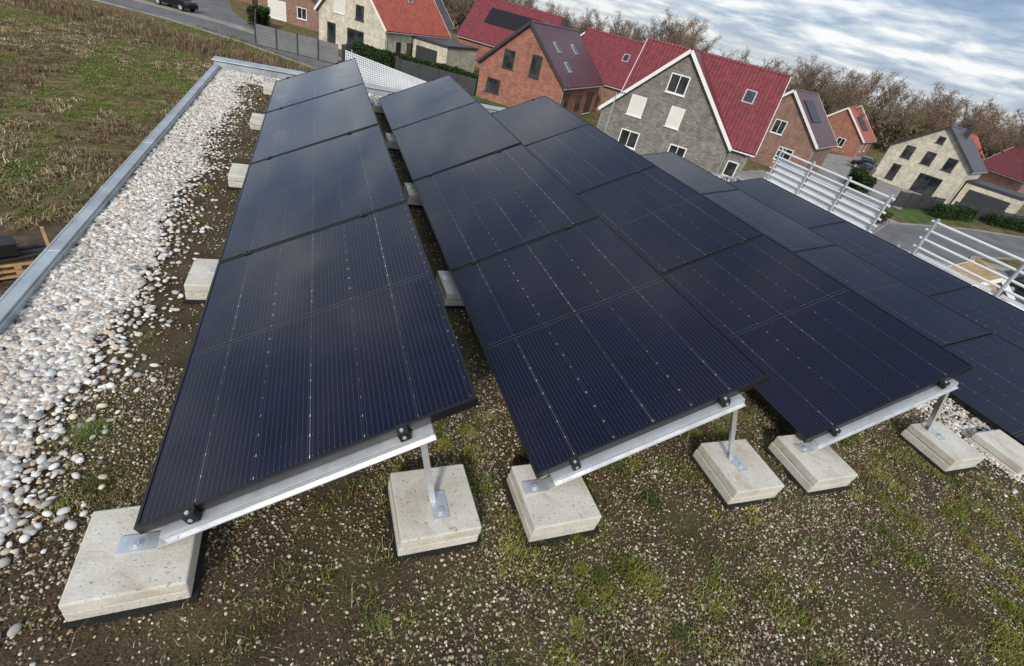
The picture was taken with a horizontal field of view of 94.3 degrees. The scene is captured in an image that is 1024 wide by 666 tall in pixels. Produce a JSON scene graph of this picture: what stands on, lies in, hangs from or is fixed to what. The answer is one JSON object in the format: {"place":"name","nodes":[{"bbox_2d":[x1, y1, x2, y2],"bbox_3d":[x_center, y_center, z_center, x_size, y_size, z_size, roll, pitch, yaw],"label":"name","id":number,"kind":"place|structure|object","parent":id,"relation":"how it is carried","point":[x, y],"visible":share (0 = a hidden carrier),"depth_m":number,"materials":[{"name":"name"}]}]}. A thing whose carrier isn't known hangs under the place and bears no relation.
{"place":"outdoors","nodes":[
{"label":"outdoors","id":0,"kind":"place"},
{"bbox_2d":[0,64,219,334],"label":"roof edge flashing","id":1,"kind":"object","parent":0,"point":[25,286],"visible":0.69,"depth_m":2.92,"materials":[{"name":"metal"}]},
{"bbox_2d":[184,0,253,28],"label":"road","id":2,"kind":"structure","parent":0,"point":[220,10],"depth_m":56.85,"materials":[{"name":"asphalt"}]},
{"bbox_2d":[258,0,318,31],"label":"walls","id":3,"kind":"structure","parent":0,"point":[312,22],"depth_m":62.01,"materials":[{"name":"brown brick"}]},
{"bbox_2d":[268,0,306,21],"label":"windows","id":4,"kind":"structure","parent":3,"relation":"attached to","point":[277,8],"depth_m":62.04,"materials":[{"name":"white paint"}]},
{"bbox_2d":[459,37,493,67],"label":"walls","id":5,"kind":"structure","parent":0,"point":[483,49],"depth_m":67.61,"materials":[{"name":"red brick"}]},
{"bbox_2d":[456,0,565,46],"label":"roof","id":6,"kind":"structure","parent":5,"relation":"on","point":[492,23],"depth_m":66.95,"materials":[{"name":"red tile"}]},
{"bbox_2d":[0,77,1023,665],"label":"green roof substrate","id":7,"kind":"object","parent":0,"point":[98,649],"visible":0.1,"depth_m":1.86,"materials":[{"name":"soil"}]},
{"bbox_2d":[58,505,209,629],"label":"concrete block","id":8,"kind":"structure","parent":7,"relation":"on","point":[104,584],"depth_m":1.41,"materials":[{"name":"concrete"}]},
{"bbox_2d":[182,258,218,303],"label":"concrete block","id":9,"kind":"structure","parent":7,"relation":"on","point":[198,282],"depth_m":2.62,"materials":[{"name":"concrete"}]},
{"bbox_2d":[226,163,248,189],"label":"concrete block","id":10,"kind":"structure","parent":7,"relation":"on","point":[236,175],"depth_m":3.86,"materials":[{"name":"concrete"}]},
{"bbox_2d":[384,464,481,562],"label":"concrete block","id":11,"kind":"structure","parent":7,"relation":"on","point":[416,529],"depth_m":1.78,"materials":[{"name":"concrete"}]},
{"bbox_2d":[114,423,449,555],"bbox_3d":[-0.677,0.489,1.506,1.020,0.424,0.120,-1,37,-22],"label":"panel mounting frame","id":12,"kind":"object","parent":11,"relation":"on","point":[193,520],"visible":1,"depth_m":1.51,"materials":[{"name":"metal"}]},
{"bbox_2d":[436,271,465,308],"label":"concrete block","id":13,"kind":"structure","parent":7,"relation":"on","point":[450,295],"depth_m":3.13,"materials":[{"name":"concrete"}]},
{"bbox_2d":[0,68,1023,665],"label":"pebble strip","id":14,"kind":"object","parent":7,"relation":"on","point":[108,260],"visible":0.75,"depth_m":2.45,"materials":[{"name":"gravel"}]},
{"bbox_2d":[0,88,1023,665],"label":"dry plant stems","id":15,"kind":"object","parent":7,"relation":"on","point":[544,564],"visible":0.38,"depth_m":1.84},
{"bbox_2d":[20,84,1023,665],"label":"roof moss","id":16,"kind":"object","parent":7,"relation":"on","point":[678,636],"visible":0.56,"depth_m":1.95,"materials":[{"name":"green plant"}]},
{"bbox_2d":[35,327,1023,665],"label":"roof grass","id":17,"kind":"structure","parent":7,"relation":"on","point":[83,435],"depth_m":1.85,"materials":[{"name":"green plant"}]},
{"bbox_2d":[70,418,1018,664],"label":"dry grass stalks","id":18,"kind":"object","parent":7,"relation":"on","point":[623,533],"visible":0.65,"depth_m":2.00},
{"bbox_2d":[502,464,601,547],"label":"concrete block","id":19,"kind":"structure","parent":7,"relation":"on","point":[562,512],"depth_m":1.93,"materials":[{"name":"concrete"}]},
{"bbox_2d":[688,439,784,508],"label":"concrete block","id":20,"kind":"structure","parent":7,"relation":"on","point":[758,481],"depth_m":2.32,"materials":[{"name":"concrete"}]},
{"bbox_2d":[521,393,748,494],"bbox_3d":[0.645,0.467,2.031,1.175,0.458,0.120,-1,37,-22],"label":"panel mounting frame","id":21,"kind":"object","parent":20,"relation":"on","point":[577,468],"visible":1,"depth_m":2.00,"materials":[{"name":"metal"}]},
{"bbox_2d":[764,434,857,495],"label":"concrete block","id":22,"kind":"structure","parent":7,"relation":"on","point":[827,469],"depth_m":2.50,"materials":[{"name":"concrete"}]},
{"bbox_2d":[897,421,985,474],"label":"concrete block","id":23,"kind":"structure","parent":7,"relation":"on","point":[954,453],"depth_m":2.91,"materials":[{"name":"concrete"}]},
{"bbox_2d":[794,378,958,453],"bbox_3d":[2.151,0.457,2.642,1.225,0.449,0.120,-1,37,-22],"label":"panel mounting frame","id":24,"kind":"object","parent":23,"relation":"on","point":[942,389],"visible":1,"depth_m":2.61,"materials":[{"name":"metal"}]},
{"bbox_2d":[966,429,1023,476],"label":"concrete block","id":25,"kind":"structure","parent":7,"relation":"on","point":[1002,448],"depth_m":3.08,"materials":[{"name":"concrete"}]},
{"bbox_3d":[-0.820,-0.320,3.099,0.332,0.112,0.320,-1,37,-23],"label":"concrete block","id":26,"kind":"object","parent":7,"relation":"on","visible":0},
{"bbox_2d":[209,212,366,272],"bbox_3d":[-1.191,-0.516,2.757,1.020,0.424,0.120,-1,37,-22],"label":"panel mounting frame","id":27,"kind":"object","parent":26,"relation":"on","point":[212,269],"visible":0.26,"depth_m":2.71,"materials":[{"name":"metal"}]},
{"bbox_2d":[133,201,479,533],"bbox_3d":[-0.885,-0.078,2.137,1.114,0.035,1.665,-20,42,-6],"label":"solar panel","id":28,"kind":"object","parent":27,"relation":"on","point":[315,349],"visible":1,"depth_m":1.85,"materials":[{"name":"glass"}]},
{"bbox_3d":[0.620,-0.307,3.639,0.332,0.112,0.320,-1,37,-23],"label":"concrete block","id":29,"kind":"object","parent":7,"relation":"on","visible":0},
{"bbox_2d":[442,224,571,280],"bbox_3d":[0.131,-0.538,3.282,1.175,0.458,0.120,-1,37,-22],"label":"panel mounting frame","id":30,"kind":"object","parent":29,"relation":"on","point":[447,278],"visible":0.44,"depth_m":3.21,"materials":[{"name":"metal"}]},
{"bbox_2d":[450,216,770,478],"bbox_3d":[0.355,-0.102,2.627,1.099,0.035,1.665,-21,42,-5],"label":"solar panel","id":31,"kind":"object","parent":30,"relation":"on","point":[598,334],"visible":1,"depth_m":2.39,"materials":[{"name":"glass"}]},
{"bbox_3d":[0.107,-1.309,4.887,0.332,0.112,0.320,-1,37,-22],"label":"concrete block","id":32,"kind":"object","parent":7,"relation":"on","visible":0},
{"bbox_2d":[407,149,500,188],"bbox_3d":[-0.381,-1.540,4.529,1.175,0.458,0.120,-1,37,-22],"label":"panel mounting frame","id":33,"kind":"object","parent":32,"relation":"on","point":[410,186],"visible":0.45,"depth_m":4.45,"materials":[{"name":"metal"}]},
{"bbox_2d":[392,101,521,180],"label":"solar panel","id":34,"kind":"object","parent":33,"relation":"on","point":[454,137],"visible":0.91,"depth_m":4.99,"materials":[{"name":"glass"}]},
{"bbox_2d":[413,143,598,274],"bbox_3d":[-0.158,-1.103,3.875,1.099,0.035,1.665,-21,42,-5],"label":"solar panel","id":35,"kind":"object","parent":33,"relation":"on","point":[487,206],"visible":0.87,"depth_m":3.72,"materials":[{"name":"glass"}]},
{"bbox_3d":[2.179,-0.293,4.224,0.332,0.112,0.320,-1,37,-23],"label":"concrete block","id":36,"kind":"object","parent":7,"relation":"on","visible":0},
{"bbox_2d":[662,241,744,273],"bbox_3d":[1.637,-0.549,3.892,1.225,0.450,0.120,-1,37,-22],"label":"panel mounting frame","id":37,"kind":"object","parent":36,"relation":"on","point":[666,271],"visible":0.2,"depth_m":3.81,"materials":[{"name":"metal"}]},
{"bbox_2d":[663,234,973,442],"bbox_3d":[1.825,-0.106,3.227,1.073,0.036,1.665,-21,42,-5],"label":"solar panel","id":38,"kind":"object","parent":37,"relation":"on","point":[824,350],"visible":0.8,"depth_m":3.00,"materials":[{"name":"glass"}]},
{"bbox_2d":[0,78,1023,665],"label":"roof gravel","id":39,"kind":"structure","parent":0,"point":[4,572],"depth_m":1.89,"materials":[{"name":"gravel"}]},
{"bbox_2d":[0,0,1023,295],"bbox_3d":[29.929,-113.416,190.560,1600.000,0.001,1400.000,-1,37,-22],"label":"ground","id":40,"kind":"structure","parent":0,"point":[238,8],"depth_m":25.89,"materials":[{"name":"plant"}]},
{"bbox_2d":[0,216,70,296],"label":"soil patch","id":41,"kind":"object","parent":40,"relation":"on","point":[26,236],"depth_m":13.98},
{"bbox_2d":[0,226,49,279],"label":"pallet pile","id":42,"kind":"object","parent":41,"relation":"on","point":[17,260],"visible":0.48,"depth_m":12.14,"materials":[{"name":"brown wood"}]},
{"bbox_2d":[0,0,320,71],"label":"dry weeds","id":43,"kind":"object","parent":40,"relation":"on","point":[51,6],"visible":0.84,"depth_m":38.92,"materials":[{"name":"brown plant"}]},
{"bbox_2d":[246,4,270,25],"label":"shrub","id":44,"kind":"object","parent":40,"relation":"on","point":[262,14],"visible":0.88,"depth_m":54.22,"materials":[{"name":"green plant"}]},
{"bbox_2d":[319,0,413,57],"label":"walls","id":45,"kind":"structure","parent":40,"relation":"on","point":[371,28],"depth_m":52.79,"materials":[{"name":"paint"}]},
{"bbox_2d":[327,0,412,55],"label":"windows","id":46,"kind":"structure","parent":45,"relation":"attached to","point":[352,34],"depth_m":53.27,"materials":[{"name":"glass"}]},
{"bbox_2d":[313,0,450,38],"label":"roof","id":47,"kind":"structure","parent":45,"relation":"attached to","point":[423,18],"depth_m":55.31,"materials":[{"name":"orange tile"}]},
{"bbox_2d":[598,53,727,173],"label":"walls","id":48,"kind":"structure","parent":40,"relation":"on","point":[698,135],"depth_m":37.67,"materials":[{"name":"grey brick"}]},
{"bbox_2d":[618,72,690,157],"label":"windows","id":49,"kind":"structure","parent":48,"relation":"attached to","point":[678,84],"depth_m":37.98,"materials":[{"name":"white paint"}]},
{"bbox_2d":[597,47,732,151],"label":"bargeboard","id":50,"kind":"structure","parent":48,"relation":"on","point":[698,59],"depth_m":36.31,"materials":[{"name":"white wood"}]},
{"bbox_2d":[621,37,791,157],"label":"roof","id":51,"kind":"structure","parent":48,"relation":"on","point":[749,96],"depth_m":38.02,"materials":[{"name":"red tile"}]},
{"bbox_2d":[442,0,1003,158],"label":"distant undergrowth","id":52,"kind":"object","parent":40,"relation":"on","point":[884,140],"visible":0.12,"depth_m":106.68,"materials":[{"name":"brown plant"}]},
{"bbox_2d":[717,150,748,176],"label":"walls","id":53,"kind":"structure","parent":40,"relation":"on","point":[733,156],"depth_m":37.89,"materials":[{"name":"grey brick"}]},
{"bbox_2d":[444,0,1023,158],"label":"distant trees","id":54,"kind":"object","parent":40,"relation":"on","point":[986,131],"visible":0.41,"depth_m":127.44,"materials":[{"name":"plant"}]},
{"bbox_2d":[764,148,900,246],"bbox_3d":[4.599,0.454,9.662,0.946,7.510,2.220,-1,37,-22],"label":"scaffold guardrail","id":55,"kind":"object","parent":40,"relation":"on","point":[858,213],"visible":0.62,"depth_m":7.46,"materials":[{"name":"metal"}]},
{"bbox_2d":[828,109,871,156],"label":"walls","id":56,"kind":"structure","parent":40,"relation":"on","point":[842,123],"depth_m":80.52,"materials":[{"name":"orange brick"}]},
{"bbox_2d":[827,106,876,142],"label":"roof","id":57,"kind":"structure","parent":56,"relation":"on","point":[866,134],"depth_m":81.22,"materials":[{"name":"red tile"}]},
{"bbox_2d":[740,153,1010,270],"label":"paved yard","id":58,"kind":"structure","parent":40,"relation":"on","point":[841,165],"depth_m":58.48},
{"bbox_2d":[844,166,878,195],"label":"hedge","id":59,"kind":"object","parent":58,"relation":"on","point":[862,177],"visible":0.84,"depth_m":52.27,"materials":[{"name":"green plant"}]},
{"bbox_2d":[872,128,981,203],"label":"walls","id":60,"kind":"structure","parent":58,"relation":"on","point":[909,172],"depth_m":60.51,"materials":[{"name":"beige brick"}]},
{"bbox_2d":[883,136,958,195],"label":"windows","id":61,"kind":"structure","parent":60,"relation":"attached to","point":[925,184],"depth_m":61.11,"materials":[{"name":"glass"}]},
{"bbox_2d":[886,125,988,173],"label":"roof","id":62,"kind":"structure","parent":60,"relation":"on","point":[972,156],"depth_m":60.11,"materials":[{"name":"grey tile"}]},
{"bbox_2d":[943,259,1014,299],"bbox_3d":[27.825,-2.973,28.410,2.740,2.210,2.600,17,34,3],"label":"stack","id":63,"kind":"object","parent":58,"relation":"on","point":[987,275],"visible":0.23,"depth_m":27.69,"materials":[{"name":"brown wood"}]},
{"bbox_2d":[909,218,1023,310],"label":"scaffold guardrail","id":64,"kind":"object","parent":40,"relation":"on","point":[1014,275],"visible":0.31,"depth_m":5.97,"materials":[{"name":"metal"}]},
{"bbox_2d":[951,179,1023,214],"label":"garage annex","id":65,"kind":"object","parent":40,"relation":"on","point":[979,193],"visible":0.76,"depth_m":58.77,"materials":[{"name":"beige brick"}]},
{"bbox_2d":[978,171,1023,193],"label":"walls","id":66,"kind":"structure","parent":40,"relation":"on","point":[999,180],"depth_m":86.48,"materials":[{"name":"brown brick"}]},
{"bbox_2d":[983,146,1023,182],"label":"roof","id":67,"kind":"structure","parent":66,"relation":"on","point":[999,163],"depth_m":87.78,"materials":[{"name":"red tile"}]},
{"bbox_2d":[984,212,1023,232],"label":"hedge","id":68,"kind":"object","parent":40,"relation":"on","point":[995,220],"visible":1,"depth_m":53.74,"materials":[{"name":"green plant"}]},
{"bbox_3d":[0.717,2.306,6.175,8.640,6.740,11.980,-1,37,-22],"label":"flat-roofed building","id":69,"kind":"object","parent":40,"relation":"on","visible":0},
{"bbox_2d":[211,56,505,112],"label":"roof parapet","id":70,"kind":"structure","parent":69,"relation":"on","point":[254,68],"depth_m":7.23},
{"bbox_2d":[345,50,425,89],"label":"scaffold panel","id":71,"kind":"object","parent":70,"relation":"attached to","point":[407,77],"visible":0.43,"depth_m":8.02,"materials":[{"name":"white metal"}]},
{"bbox_2d":[94,0,1023,304],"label":"road","id":72,"kind":"structure","parent":0,"point":[184,18],"depth_m":47.42,"materials":[{"name":"asphalt"}]},
{"bbox_2d":[254,22,337,62],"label":"privacy fence","id":73,"kind":"object","parent":72,"relation":"on","point":[323,53],"visible":1,"depth_m":45.60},
{"bbox_2d":[139,0,1023,294],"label":"pavement","id":74,"kind":"structure","parent":0,"point":[385,74],"depth_m":51.92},
{"bbox_2d":[350,41,396,74],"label":"hedge","id":75,"kind":"object","parent":74,"relation":"on","point":[380,56],"visible":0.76,"depth_m":47.90,"materials":[{"name":"green plant"}]},
{"bbox_2d":[593,86,620,111],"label":"walls","id":76,"kind":"structure","parent":0,"point":[605,94],"depth_m":58.86,"materials":[{"name":"brown brick"}]},
{"bbox_2d":[582,27,644,90],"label":"roof","id":77,"kind":"structure","parent":76,"relation":"attached to","point":[614,57],"depth_m":58.74,"materials":[{"name":"red tile"}]},
{"bbox_2d":[361,64,987,223],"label":"lawn","id":78,"kind":"structure","parent":0,"point":[911,215],"depth_m":48.99,"materials":[{"name":"green plant"}]},
{"bbox_2d":[390,58,476,94],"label":"dark fence","id":79,"kind":"object","parent":78,"relation":"on","point":[421,73],"visible":0.64,"depth_m":48.41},
{"bbox_2d":[399,53,478,91],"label":"hedge","id":80,"kind":"object","parent":78,"relation":"on","point":[436,65],"visible":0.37,"depth_m":49.84,"materials":[{"name":"green plant"}]},
{"bbox_2d":[412,36,477,72],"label":"garage annex","id":81,"kind":"object","parent":78,"relation":"on","point":[451,53],"visible":0.74,"depth_m":55.97,"materials":[{"name":"paint"}]},
{"bbox_2d":[476,25,599,115],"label":"walls","id":82,"kind":"structure","parent":78,"relation":"on","point":[517,86],"depth_m":46.65,"materials":[{"name":"orange brick"}]},
{"bbox_2d":[484,48,593,114],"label":"windows","id":83,"kind":"structure","parent":82,"relation":"attached to","point":[492,85],"depth_m":46.69,"materials":[{"name":"glass"}]},
{"bbox_2d":[476,20,604,90],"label":"roof","id":84,"kind":"structure","parent":82,"relation":"on","point":[568,56],"depth_m":48.00,"materials":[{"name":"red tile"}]},
{"bbox_2d":[748,92,831,174],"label":"walls","id":85,"kind":"structure","parent":78,"relation":"on","point":[796,137],"depth_m":51.48,"materials":[{"name":"brown brick"}]},
{"bbox_2d":[783,88,837,149],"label":"roof","id":86,"kind":"structure","parent":85,"relation":"on","point":[813,112],"depth_m":52.53,"materials":[{"name":"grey tile"}]},
{"bbox_2d":[891,191,945,210],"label":"dark fence","id":87,"kind":"object","parent":78,"relation":"on","point":[922,202],"visible":0.93,"depth_m":50.92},
{"bbox_2d":[928,203,978,221],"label":"hedge","id":88,"kind":"object","parent":78,"relation":"on","point":[952,212],"visible":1,"depth_m":50.56,"materials":[{"name":"green plant"}]},
{"bbox_2d":[953,201,1023,221],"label":"dark fence","id":89,"kind":"object","parent":78,"relation":"on","point":[982,211],"visible":0.32,"depth_m":54.54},
{"bbox_2d":[511,0,1023,138],"label":"sky","id":90,"kind":"structure","parent":0,"point":[974,47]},
{"bbox_2d":[872,222,1023,263],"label":"road","id":91,"kind":"structure","parent":0,"point":[906,236],"depth_m":41.88,"materials":[{"name":"asphalt"}]},
{"bbox_3d":[-1.703,-1.518,4.004,1.020,0.424,0.120,-1,37,-22],"label":"panel mounting frame","id":92,"kind":"object","parent":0,"visible":0},
{"bbox_2d":[218,124,405,261],"bbox_3d":[-1.397,-1.079,3.384,1.114,0.035,1.665,-20,42,-6],"label":"solar panel","id":93,"kind":"object","parent":92,"relation":"on","point":[310,188],"visible":0.83,"depth_m":3.21,"materials":[{"name":"glass"}]},
{"bbox_2d":[249,83,378,163],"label":"solar panel","id":94,"kind":"object","parent":92,"relation":"attached to","point":[286,129],"visible":0.86,"depth_m":4.50,"materials":[{"name":"glass"}]},
{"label":"panel mounting frame","id":95,"kind":"object","parent":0,"visible":0},
{"bbox_2d":[266,58,363,112],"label":"solar panel","id":96,"kind":"object","parent":95,"relation":"attached to","point":[299,88],"visible":0.84,"depth_m":5.78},
{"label":"panel mounting frame","id":97,"kind":"object","parent":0,"visible":0},
{"bbox_2d":[378,75,476,129],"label":"solar panel","id":98,"kind":"object","parent":97,"relation":"on","point":[422,101],"visible":0.88,"depth_m":6.27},
{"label":"panel mounting frame","id":99,"kind":"object","parent":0,"visible":0},
{"bbox_2d":[577,166,763,273],"bbox_3d":[1.313,-1.108,4.475,1.073,0.035,1.665,-21,42,-5],"label":"solar panel","id":100,"kind":"object","parent":99,"relation":"attached to","point":[660,220],"visible":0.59,"depth_m":4.34,"materials":[{"name":"glass"}]},
{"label":"panel mounting frame","id":101,"kind":"object","parent":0,"visible":0},
{"bbox_2d":[525,123,654,193],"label":"solar panel","id":102,"kind":"object","parent":101,"relation":"on","point":[586,157],"visible":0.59,"depth_m":5.61,"materials":[{"name":"glass"}]},
{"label":"panel mounting frame","id":103,"kind":"object","parent":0,"visible":0},
{"bbox_2d":[492,96,588,145],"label":"solar panel","id":104,"kind":"object","parent":103,"relation":"on","point":[535,120],"visible":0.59,"depth_m":6.89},
{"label":"panel mounting frame","id":105,"kind":"object","parent":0,"visible":0},
{"bbox_2d":[641,151,737,193],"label":"solar panel","id":106,"kind":"object","parent":105,"relation":"on","point":[700,180],"visible":0.59,"depth_m":7.09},
{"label":"panel mounting frame","id":107,"kind":"object","parent":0,"visible":0},
{"bbox_2d":[702,189,835,251],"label":"solar panel","id":108,"kind":"object","parent":107,"relation":"on","point":[791,234],"visible":0.59,"depth_m":5.83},
{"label":"panel mounting frame","id":109,"kind":"object","parent":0,"visible":0},
{"bbox_2d":[794,245,992,346],"bbox_3d":[3.418,-0.389,4.630,1.086,0.035,1.665,-11,40,-14],"label":"solar panel","id":110,"kind":"object","parent":109,"relation":"on","point":[940,323],"visible":0.61,"depth_m":4.55,"materials":[{"name":"glass"}]},
{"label":"panel mounting frame","id":111,"kind":"object","parent":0,"visible":0},
{"bbox_2d":[945,333,1023,445],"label":"solar panel","id":112,"kind":"object","parent":111,"relation":"on","point":[990,389],"visible":0.62,"depth_m":3.64,"materials":[{"name":"glass"}]},
{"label":"panel mounting frame","id":113,"kind":"object","parent":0,"visible":0},
{"bbox_2d":[729,177,845,227],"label":"solar panel","id":114,"kind":"object","parent":113,"relation":"on","point":[804,212],"visible":0.62,"depth_m":6.94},
{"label":"panel mounting frame","id":115,"kind":"object","parent":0,"visible":0},
{"bbox_2d":[809,221,971,295],"bbox_3d":[4.353,-0.914,5.751,0.969,0.035,1.665,-12,40,-13],"label":"solar panel","id":116,"kind":"object","parent":115,"relation":"on","point":[921,275],"visible":0.59,"depth_m":5.68,"materials":[{"name":"glass"}]},
{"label":"panel mounting frame","id":117,"kind":"object","parent":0,"visible":0},
{"bbox_2d":[930,286,1023,348],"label":"solar panel","id":118,"kind":"object","parent":117,"relation":"on","point":[997,316],"visible":0.62,"depth_m":4.87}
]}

